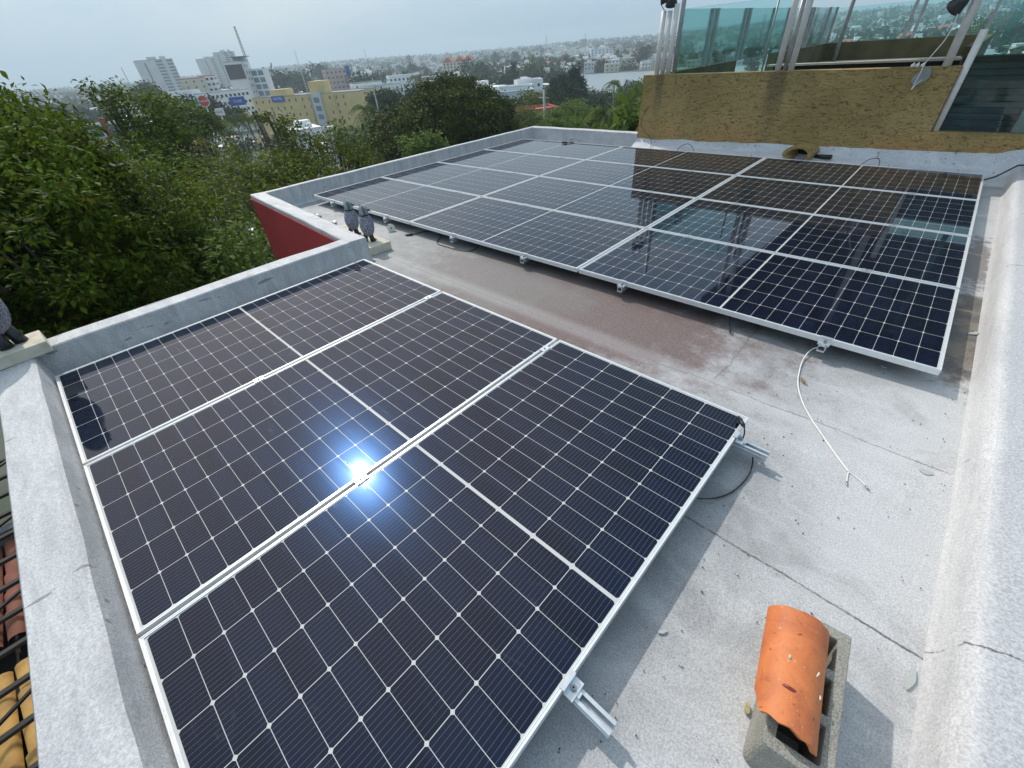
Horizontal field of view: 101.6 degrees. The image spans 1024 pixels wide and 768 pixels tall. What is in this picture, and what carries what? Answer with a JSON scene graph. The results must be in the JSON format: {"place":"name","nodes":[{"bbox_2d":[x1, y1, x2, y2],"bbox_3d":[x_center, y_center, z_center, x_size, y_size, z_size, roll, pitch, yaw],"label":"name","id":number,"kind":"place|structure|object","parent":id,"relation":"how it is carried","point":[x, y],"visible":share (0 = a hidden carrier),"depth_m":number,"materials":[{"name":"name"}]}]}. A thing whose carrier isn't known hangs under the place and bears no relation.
{"place":"outdoors","nodes":[
{"label":"outdoors","id":0,"kind":"place"},
{"bbox_2d":[133,56,182,96],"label":"apartment tower","id":1,"kind":"structure","parent":0,"point":[161,71],"depth_m":411.94,"materials":[{"name":"concrete"}]},
{"bbox_2d":[213,50,235,87],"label":"apartment tower","id":2,"kind":"structure","parent":0,"point":[221,56],"depth_m":590.36,"materials":[{"name":"concrete"}]},
{"bbox_2d":[360,82,402,97],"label":"shed","id":3,"kind":"structure","parent":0,"point":[392,85],"depth_m":239.68,"materials":[{"name":"metal"}]},
{"bbox_2d":[0,0,949,91],"label":"sky","id":4,"kind":"structure","parent":0,"point":[51,43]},
{"bbox_2d":[0,3,1022,525],"bbox_3d":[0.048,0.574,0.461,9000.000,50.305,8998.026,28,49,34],"label":"terrain","id":5,"kind":"structure","parent":0,"point":[4,503],"depth_m":375.55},
{"bbox_2d":[0,70,263,339],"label":"broadleaf tree","id":6,"kind":"object","parent":5,"relation":"on","point":[84,254],"visible":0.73,"depth_m":5.67,"materials":[{"name":"green plant"}]},
{"bbox_2d":[129,79,165,103],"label":"tree","id":7,"kind":"object","parent":5,"relation":"on","point":[145,85],"visible":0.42,"depth_m":275.84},
{"bbox_2d":[70,75,256,251],"bbox_3d":[-11.842,-0.035,21.883,9.741,26.229,4.732,28,49,34],"label":"windblown tree","id":8,"kind":"object","parent":5,"relation":"on","point":[171,153],"visible":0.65,"depth_m":15.80,"materials":[{"name":"green plant"}]},
{"bbox_2d":[162,89,209,135],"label":"white building","id":9,"kind":"structure","parent":5,"relation":"on","point":[189,92],"depth_m":207.90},
{"bbox_2d":[178,77,209,91],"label":"flats","id":10,"kind":"structure","parent":5,"relation":"on","point":[200,83],"depth_m":297.45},
{"bbox_2d":[150,96,248,236],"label":"tree","id":11,"kind":"object","parent":5,"relation":"on","point":[215,122],"visible":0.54,"depth_m":49.10,"materials":[{"name":"green plant"}]},
{"bbox_2d":[199,75,220,90],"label":"flats","id":12,"kind":"structure","parent":5,"relation":"on","point":[212,83],"depth_m":308.60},
{"bbox_2d":[195,56,225,86],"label":"apartment tower","id":13,"kind":"structure","parent":5,"relation":"on","point":[207,65],"depth_m":620.63,"materials":[{"name":"concrete"}]},
{"bbox_2d":[198,93,246,135],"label":"tree","id":14,"kind":"object","parent":5,"relation":"on","point":[214,103],"visible":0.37,"depth_m":150.34,"materials":[{"name":"green plant"}]},
{"bbox_2d":[157,121,289,260],"bbox_3d":[-8.294,1.941,20.246,3.970,24.644,9.292,-13,39,-10],"label":"scrub tree","id":15,"kind":"object","parent":5,"relation":"on","point":[249,206],"visible":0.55,"depth_m":12.65,"materials":[{"name":"green plant"}]},
{"bbox_2d":[193,88,258,132],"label":"long white building","id":16,"kind":"structure","parent":5,"relation":"on","point":[225,95],"depth_m":219.04,"materials":[{"name":"concrete"}]},
{"bbox_2d":[181,208,276,288],"bbox_3d":[-4.614,6.176,15.141,2.463,23.860,2.501,28,49,34],"label":"leafy bush","id":17,"kind":"object","parent":5,"relation":"on","point":[226,256],"visible":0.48,"depth_m":7.84,"materials":[{"name":"green plant"}]},
{"bbox_2d":[222,131,261,165],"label":"town tree","id":18,"kind":"object","parent":5,"relation":"on","point":[248,142],"visible":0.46,"depth_m":121.02,"materials":[{"name":"green plant"}]},
{"bbox_2d":[223,114,262,186],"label":"palm tree","id":19,"kind":"object","parent":5,"relation":"on","point":[235,120],"visible":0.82,"depth_m":78.04,"materials":[{"name":"green plant"}]},
{"bbox_2d":[223,56,274,108],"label":"office tower","id":20,"kind":"structure","parent":5,"relation":"on","point":[257,82],"depth_m":238.43,"materials":[{"name":"concrete"}]},
{"bbox_2d":[262,62,294,88],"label":"tree","id":21,"kind":"object","parent":5,"relation":"on","point":[280,81],"visible":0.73,"depth_m":380.24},
{"bbox_2d":[255,129,304,157],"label":"town tree","id":22,"kind":"object","parent":5,"relation":"on","point":[272,142],"visible":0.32,"depth_m":126.07,"materials":[{"name":"green plant"}]},
{"bbox_2d":[212,106,385,213],"bbox_3d":[-7.286,0.011,22.354,5.350,24.933,6.066,2,39,8],"label":"spreading tree","id":23,"kind":"object","parent":5,"relation":"on","point":[298,172],"visible":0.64,"depth_m":15.99,"materials":[{"name":"green plant"}]},
{"bbox_2d":[282,68,318,87],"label":"tree","id":24,"kind":"object","parent":5,"relation":"on","point":[298,79],"visible":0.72,"depth_m":413.99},
{"bbox_2d":[286,119,321,149],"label":"house","id":25,"kind":"structure","parent":5,"relation":"on","point":[315,128],"depth_m":161.34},
{"bbox_2d":[252,80,375,132],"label":"hotel","id":26,"kind":"structure","parent":5,"relation":"on","point":[328,103],"depth_m":203.60,"materials":[{"name":"concrete"}]},
{"bbox_2d":[305,61,329,79],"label":"tree","id":27,"kind":"object","parent":5,"relation":"on","point":[317,69],"visible":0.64,"depth_m":556.45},
{"bbox_2d":[321,65,350,89],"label":"pinkish building","id":28,"kind":"structure","parent":5,"relation":"on","point":[337,77],"depth_m":328.96,"materials":[{"name":"concrete"}]},
{"bbox_2d":[337,124,376,160],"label":"town tree","id":29,"kind":"object","parent":5,"relation":"on","point":[353,135],"visible":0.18,"depth_m":113.80,"materials":[{"name":"green plant"}]},
{"bbox_2d":[348,103,381,145],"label":"palm tree","id":30,"kind":"object","parent":5,"relation":"on","point":[367,109],"visible":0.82,"depth_m":76.05,"materials":[{"name":"green plant"}]},
{"bbox_2d":[351,96,407,163],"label":"round tree","id":31,"kind":"object","parent":5,"relation":"on","point":[383,119],"visible":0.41,"depth_m":46.07,"materials":[{"name":"green plant"}]},
{"bbox_2d":[368,88,405,113],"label":"tree","id":32,"kind":"object","parent":5,"relation":"on","point":[383,98],"visible":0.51,"depth_m":126.23,"materials":[{"name":"green plant"}]},
{"bbox_2d":[378,81,421,108],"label":"tree","id":33,"kind":"object","parent":5,"relation":"on","point":[407,94],"visible":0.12,"depth_m":134.65,"materials":[{"name":"green plant"}]},
{"bbox_2d":[386,73,418,95],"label":"white flats","id":34,"kind":"structure","parent":5,"relation":"on","point":[402,79],"depth_m":261.38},
{"bbox_2d":[393,126,449,157],"bbox_3d":[-6.549,-10.523,37.739,5.122,22.075,3.785,28,49,34],"label":"yellowish shrub","id":35,"kind":"object","parent":5,"relation":"on","point":[432,141],"visible":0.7,"depth_m":30.85,"materials":[{"name":"green plant"}]},
{"bbox_2d":[374,70,523,163],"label":"mango tree","id":36,"kind":"object","parent":5,"relation":"on","point":[456,111],"visible":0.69,"depth_m":40.47,"materials":[{"name":"green plant"}]},
{"bbox_2d":[443,55,475,73],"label":"cream flats","id":37,"kind":"structure","parent":5,"relation":"on","point":[450,64],"depth_m":443.14,"materials":[{"name":"concrete"}]},
{"bbox_2d":[492,72,514,84],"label":"tree","id":38,"kind":"object","parent":5,"relation":"on","point":[504,79],"visible":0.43,"depth_m":240.08,"materials":[{"name":"green plant"}]},
{"bbox_2d":[0,0,1023,124],"bbox_3d":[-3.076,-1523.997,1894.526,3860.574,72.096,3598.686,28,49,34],"label":"distant woods","id":39,"kind":"object","parent":5,"relation":"on","point":[567,58],"visible":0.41,"depth_m":817.17,"materials":[{"name":"green plant"}]},
{"bbox_2d":[4,0,1023,128],"bbox_3d":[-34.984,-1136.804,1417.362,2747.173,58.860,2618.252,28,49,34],"label":"distant houses","id":40,"kind":"structure","parent":5,"relation":"on","point":[942,19],"depth_m":921.53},
{"bbox_2d":[509,100,547,129],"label":"tree","id":41,"kind":"object","parent":5,"relation":"on","point":[519,116],"visible":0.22,"depth_m":78.92,"materials":[{"name":"green plant"}]},
{"bbox_2d":[518,54,543,77],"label":"town tree","id":42,"kind":"object","parent":5,"relation":"on","point":[527,67],"visible":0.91,"depth_m":317.84,"materials":[{"name":"green plant"}]},
{"bbox_2d":[516,84,549,105],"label":"tree","id":43,"kind":"object","parent":5,"relation":"on","point":[532,98],"visible":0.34,"depth_m":105.69,"materials":[{"name":"green plant"}]},
{"bbox_2d":[522,108,549,128],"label":"tree","id":44,"kind":"object","parent":5,"relation":"on","point":[536,122],"visible":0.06,"depth_m":51.40,"materials":[{"name":"green plant"}]},
{"bbox_2d":[533,106,570,127],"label":"palm tree","id":45,"kind":"object","parent":5,"relation":"on","point":[557,112],"visible":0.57,"depth_m":48.62,"materials":[{"name":"green plant"}]},
{"bbox_2d":[536,81,570,106],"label":"tree","id":46,"kind":"object","parent":5,"relation":"on","point":[554,98],"visible":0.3,"depth_m":115.79,"materials":[{"name":"green plant"}]},
{"bbox_2d":[543,78,585,104],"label":"tree","id":47,"kind":"object","parent":5,"relation":"on","point":[564,86],"visible":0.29,"depth_m":120.04,"materials":[{"name":"green plant"}]},
{"bbox_2d":[541,112,592,128],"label":"tree","id":48,"kind":"object","parent":5,"relation":"on","point":[570,122],"visible":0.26,"depth_m":43.95,"materials":[{"name":"green plant"}]},
{"bbox_2d":[563,60,589,100],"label":"casuarina","id":49,"kind":"object","parent":5,"relation":"on","point":[572,72],"visible":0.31,"depth_m":130.83,"materials":[{"name":"green plant"}]},
{"bbox_2d":[548,96,607,120],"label":"tree","id":50,"kind":"object","parent":5,"relation":"on","point":[573,108],"visible":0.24,"depth_m":70.96,"materials":[{"name":"green plant"}]},
{"bbox_2d":[572,74,590,105],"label":"casuarina","id":51,"kind":"object","parent":5,"relation":"on","point":[580,80],"visible":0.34,"depth_m":128.52,"materials":[{"name":"green plant"}]},
{"bbox_2d":[575,106,609,128],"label":"tree","id":52,"kind":"object","parent":5,"relation":"on","point":[585,114],"visible":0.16,"depth_m":48.67,"materials":[{"name":"green plant"}]},
{"bbox_2d":[581,106,621,129],"bbox_3d":[9.292,-18.146,45.980,5.085,20.902,5.240,28,49,34],"label":"palm tree","id":53,"kind":"object","parent":5,"relation":"on","point":[607,115],"visible":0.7,"depth_m":39.66,"materials":[{"name":"green plant"}]},
{"bbox_2d":[608,82,642,131],"bbox_3d":[6.083,-2.769,24.653,2.671,24.467,3.793,-6,39,-1],"label":"banana plant","id":54,"kind":"object","parent":5,"relation":"on","point":[627,117],"visible":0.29,"depth_m":17.34,"materials":[{"name":"green plant"}]},
{"bbox_2d":[654,0,1002,74],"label":"roof terrace","id":55,"kind":"structure","parent":5,"relation":"on","point":[793,37],"depth_m":7.73,"materials":[{"name":"green glass"}]},
{"bbox_2d":[947,0,969,15],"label":"floodlight","id":56,"kind":"object","parent":55,"relation":"attached to","point":[955,7],"visible":1,"depth_m":4.54,"materials":[{"name":"black metal"}]},
{"bbox_2d":[939,54,1023,132],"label":"slatted screen","id":57,"kind":"object","parent":55,"relation":"on","point":[993,101],"visible":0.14,"depth_m":5.36,"materials":[{"name":"glass"}]},
{"bbox_2d":[966,12,994,42],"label":"town tree","id":58,"kind":"object","parent":5,"relation":"on","point":[977,27],"visible":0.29,"depth_m":251.56,"materials":[{"name":"green plant"}]},
{"bbox_2d":[1003,21,1023,45],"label":"town tree","id":59,"kind":"object","parent":5,"relation":"on","point":[1018,32],"visible":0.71,"depth_m":249.56,"materials":[{"name":"green plant"}]},
{"bbox_2d":[495,87,534,107],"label":"shed","id":60,"kind":"structure","parent":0,"point":[510,92],"depth_m":123.93,"materials":[{"name":"metal"}]},
{"bbox_2d":[514,77,542,92],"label":"white house","id":61,"kind":"structure","parent":0,"point":[538,83],"depth_m":175.01,"materials":[{"name":"white paint"}]},
{"bbox_2d":[296,187,1001,767],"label":"roof deck","id":62,"kind":"structure","parent":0,"point":[862,569],"depth_m":1.71,"materials":[{"name":"grey concrete"}]},
{"bbox_2d":[0,357,178,767],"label":"parapet wall","id":63,"kind":"structure","parent":62,"relation":"on","point":[95,703],"depth_m":1.39,"materials":[{"name":"grey concrete"}]},
{"bbox_2d":[0,522,37,767],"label":"tiled roof","id":64,"kind":"structure","parent":63,"relation":"attached to","point":[18,750],"depth_m":2.98,"materials":[{"name":"tile"}]},
{"bbox_2d":[0,457,37,767],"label":"steel grille","id":65,"kind":"object","parent":63,"relation":"attached to","point":[19,726],"depth_m":2.33,"materials":[{"name":"metal"}]},
{"bbox_2d":[38,234,373,374],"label":"parapet wall","id":66,"kind":"structure","parent":62,"relation":"on","point":[84,345],"depth_m":3.22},
{"bbox_2d":[0,330,53,369],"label":"plinth","id":67,"kind":"structure","parent":66,"relation":"on","point":[36,344],"depth_m":2.62,"materials":[{"name":"beige concrete"}]},
{"bbox_2d":[0,299,28,350],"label":"bird statue","id":68,"kind":"object","parent":67,"relation":"on","point":[13,334],"visible":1,"depth_m":2.59,"materials":[{"name":"grey stone"}]},
{"bbox_2d":[250,198,334,259],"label":"facade wall","id":69,"kind":"structure","parent":62,"relation":"attached to","point":[287,236],"depth_m":5.25,"materials":[{"name":"red paint"}]},
{"bbox_2d":[250,192,375,260],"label":"parapet wall","id":70,"kind":"structure","parent":62,"relation":"on","point":[325,227],"depth_m":4.55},
{"bbox_2d":[340,224,391,255],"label":"plinth","id":71,"kind":"structure","parent":62,"relation":"on","point":[379,245],"depth_m":4.36,"materials":[{"name":"beige concrete"}]},
{"bbox_2d":[343,199,360,234],"bbox_3d":[-1.737,-1.797,4.505,0.157,0.366,0.152,28,49,34],"label":"bird statue","id":72,"kind":"object","parent":71,"relation":"on","point":[351,218],"visible":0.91,"depth_m":4.46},
{"bbox_2d":[358,204,375,241],"bbox_3d":[-1.507,-1.665,4.317,0.157,0.366,0.152,28,49,34],"label":"bird statue","id":73,"kind":"object","parent":71,"relation":"on","point":[366,224],"visible":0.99,"depth_m":4.27,"materials":[{"name":"grey stone"}]},
{"bbox_2d":[252,126,533,316],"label":"parapet wall","id":74,"kind":"structure","parent":62,"relation":"on","point":[301,193],"depth_m":6.81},
{"bbox_2d":[330,151,506,206],"bbox_3d":[-0.900,-3.603,6.981,0.100,0.133,4.686,27,49,34],"label":"mounting rail","id":75,"kind":"object","parent":62,"relation":"on","point":[332,203],"visible":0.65,"depth_m":5.69,"materials":[{"name":"metal"}]},
{"bbox_2d":[314,177,480,224],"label":"solar panel","id":76,"kind":"object","parent":75,"relation":"on","point":[402,201],"visible":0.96,"depth_m":5.55,"materials":[{"name":"blue glass"}]},
{"bbox_2d":[382,162,537,196],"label":"solar panel","id":77,"kind":"object","parent":75,"relation":"on","point":[481,182],"visible":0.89,"depth_m":6.20,"materials":[{"name":"blue glass"}]},
{"bbox_2d":[438,149,583,176],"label":"solar panel","id":78,"kind":"object","parent":75,"relation":"on","point":[530,164],"visible":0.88,"depth_m":6.84,"materials":[{"name":"blue glass"}]},
{"bbox_2d":[485,139,622,159],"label":"solar panel","id":79,"kind":"object","parent":75,"relation":"on","point":[583,151],"visible":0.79,"depth_m":7.48,"materials":[{"name":"blue glass"}]},
{"bbox_2d":[253,376,616,738],"bbox_3d":[-1.015,0.267,2.179,3.575,0.133,0.100,28,49,34],"label":"mounting rail","id":80,"kind":"object","parent":62,"relation":"on","point":[592,711],"visible":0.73,"depth_m":1.21,"materials":[{"name":"metal"}]},
{"bbox_2d":[55,259,440,464],"bbox_3d":[-1.745,-0.378,2.993,1.134,0.035,2.279,28,49,34],"label":"solar panel","id":81,"kind":"object","parent":80,"relation":"on","point":[115,401],"visible":0.92,"depth_m":2.77,"materials":[{"name":"glass"}]},
{"bbox_2d":[83,291,556,636],"bbox_3d":[-0.899,0.070,2.347,1.134,0.035,2.279,28,49,34],"label":"solar panel","id":82,"kind":"object","parent":80,"relation":"on","point":[193,506],"visible":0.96,"depth_m":2.07,"materials":[{"name":"black glass"}]},
{"bbox_2d":[138,340,748,767],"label":"solar panel","id":83,"kind":"object","parent":80,"relation":"on","point":[454,590],"visible":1,"depth_m":1.46,"materials":[{"name":"black glass"}]},
{"bbox_2d":[450,149,665,242],"bbox_3d":[0.931,-2.651,5.606,0.100,0.133,4.686,27,49,34],"label":"mounting rail","id":84,"kind":"object","parent":62,"relation":"on","point":[453,238],"visible":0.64,"depth_m":4.31,"materials":[{"name":"metal"}]},
{"bbox_2d":[587,146,764,176],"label":"solar panel","id":85,"kind":"object","parent":84,"relation":"on","point":[728,164],"visible":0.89,"depth_m":6.19,"materials":[{"name":"black glass"}]},
{"bbox_2d":[533,126,637,146],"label":"parapet wall","id":86,"kind":"structure","parent":62,"relation":"on","point":[608,137],"depth_m":8.12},
{"bbox_2d":[424,295,769,461],"bbox_3d":[-0.145,-0.372,2.883,3.565,0.133,0.100,28,49,34],"label":"mounting rail","id":87,"kind":"object","parent":62,"relation":"on","point":[741,444],"visible":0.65,"depth_m":1.91,"materials":[{"name":"metal"}]},
{"bbox_2d":[520,170,693,263],"bbox_3d":[1.647,-2.278,5.068,0.100,0.133,4.686,27,49,34],"label":"mounting rail","id":88,"kind":"object","parent":62,"relation":"on","point":[524,259],"visible":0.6,"depth_m":3.77,"materials":[{"name":"metal"}]},
{"bbox_2d":[410,197,644,271],"bbox_3d":[0.075,-1.660,4.398,2.279,0.035,1.134,27,49,34],"label":"solar panel","id":89,"kind":"object","parent":88,"relation":"on","point":[571,242],"visible":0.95,"depth_m":4.22,"materials":[{"name":"blue glass"}]},
{"bbox_2d":[483,176,695,228],"bbox_3d":[0.850,-2.234,5.032,2.279,0.035,1.134,27,49,34],"label":"solar panel","id":90,"kind":"object","parent":88,"relation":"on","point":[639,208],"visible":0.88,"depth_m":4.89,"materials":[{"name":"blue glass"}]},
{"bbox_2d":[541,160,734,198],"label":"solar panel","id":91,"kind":"object","parent":88,"relation":"on","point":[691,184],"visible":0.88,"depth_m":5.54,"materials":[{"name":"black glass"}]},
{"bbox_2d":[617,159,798,292],"bbox_3d":[2.385,-1.894,4.513,0.100,0.133,4.686,27,49,34],"label":"mounting rail","id":92,"kind":"object","parent":62,"relation":"on","point":[621,287],"visible":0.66,"depth_m":3.22,"materials":[{"name":"metal"}]},
{"bbox_2d":[648,199,970,288],"bbox_3d":[2.547,-1.351,3.756,2.279,0.035,1.134,27,49,34],"label":"solar panel","id":93,"kind":"object","parent":92,"relation":"on","point":[933,257],"visible":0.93,"depth_m":3.58,"materials":[{"name":"black glass"}]},
{"bbox_2d":[698,175,978,235],"bbox_3d":[3.322,-1.925,4.390,2.279,0.035,1.134,27,49,34],"label":"solar panel","id":94,"kind":"object","parent":92,"relation":"on","point":[956,216],"visible":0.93,"depth_m":4.24,"materials":[{"name":"black glass"}]},
{"bbox_2d":[737,157,984,199],"bbox_3d":[4.097,-2.500,5.024,2.279,0.035,1.134,27,49,34],"label":"solar panel","id":95,"kind":"object","parent":92,"relation":"on","point":[961,185],"visible":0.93,"depth_m":4.89,"materials":[{"name":"black glass"}]},
{"bbox_2d":[698,416,753,498],"bbox_3d":[0.983,0.353,1.843,0.140,0.150,0.489,23,47,31],"label":"cable","id":96,"kind":"object","parent":62,"relation":"on","point":[741,422],"visible":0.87,"depth_m":1.88,"materials":[{"name":"black rubber"}]},
{"bbox_2d":[743,609,851,767],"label":"concrete block","id":97,"kind":"object","parent":62,"relation":"on","point":[764,747],"depth_m":1.08,"materials":[{"name":"grey concrete"}]},
{"bbox_2d":[754,605,829,756],"bbox_3d":[0.753,0.765,1.113,0.156,0.070,0.322,20,45,28],"label":"roof tile","id":98,"kind":"object","parent":97,"relation":"on","point":[790,680],"visible":1,"depth_m":1.10,"materials":[{"name":"ceramic"}]},
{"bbox_2d":[637,65,1023,153],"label":"ochre wall","id":99,"kind":"structure","parent":62,"relation":"attached to","point":[887,108],"depth_m":5.72,"materials":[{"name":"paint"}]},
{"bbox_2d":[631,138,1023,187],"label":"wall flashing","id":100,"kind":"object","parent":99,"relation":"attached to","point":[988,165],"depth_m":5.44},
{"bbox_2d":[782,143,819,160],"bbox_3d":[4.102,-3.272,5.946,0.415,0.252,0.200,28,49,34],"label":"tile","id":101,"kind":"object","parent":100,"relation":"attached to","point":[811,150],"visible":0.81,"depth_m":5.87,"materials":[{"name":"paint"}]},
{"bbox_2d":[911,67,931,84],"bbox_3d":[4.848,-3.646,4.944,0.160,0.179,0.020,28,49,34],"label":"plaster patch","id":102,"kind":"object","parent":99,"relation":"attached to","point":[925,74],"visible":1,"depth_m":4.93,"materials":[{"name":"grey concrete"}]},
{"bbox_2d":[931,21,1022,133],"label":"stair window","id":103,"kind":"structure","parent":99,"relation":"attached to","point":[974,50],"depth_m":4.79,"materials":[{"name":"silver metal"}]},
{"bbox_2d":[797,347,869,490],"bbox_3d":[1.619,0.094,2.167,0.183,0.071,1.067,10,41,18],"label":"cable","id":104,"kind":"object","parent":62,"relation":"on","point":[844,466],"visible":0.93,"depth_m":2.05,"materials":[{"name":"plastic"}]},
{"bbox_2d":[816,169,928,352],"bbox_3d":[3.381,-1.376,3.764,0.100,0.133,4.686,27,49,34],"label":"mounting rail","id":105,"kind":"object","parent":62,"relation":"on","point":[824,343],"visible":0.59,"depth_m":2.47,"materials":[{"name":"metal"}]},
{"bbox_2d":[579,229,959,375],"bbox_3d":[1.772,-0.777,3.123,2.279,0.035,1.134,27,49,34],"label":"solar panel","id":106,"kind":"object","parent":105,"relation":"on","point":[900,321],"visible":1,"depth_m":2.89,"materials":[{"name":"black glass"}]},
{"bbox_2d":[905,669,915,689],"bbox_3d":[1.210,0.894,1.264,0.084,0.005,0.019,-30,45,-28],"label":"glass splinter","id":107,"kind":"object","parent":62,"relation":"on","point":[910,681],"visible":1,"depth_m":1.26,"materials":[{"name":"grey"}]},
{"bbox_2d":[907,166,1023,767],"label":"upstand","id":108,"kind":"object","parent":62,"relation":"attached to","point":[969,711],"visible":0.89,"depth_m":1.40,"materials":[{"name":"white concrete"}]},
{"bbox_2d":[581,64,764,95],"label":"lagoon water","id":109,"kind":"structure","parent":0,"point":[598,81],"depth_m":338.85,"materials":[{"name":"grey liquid"}]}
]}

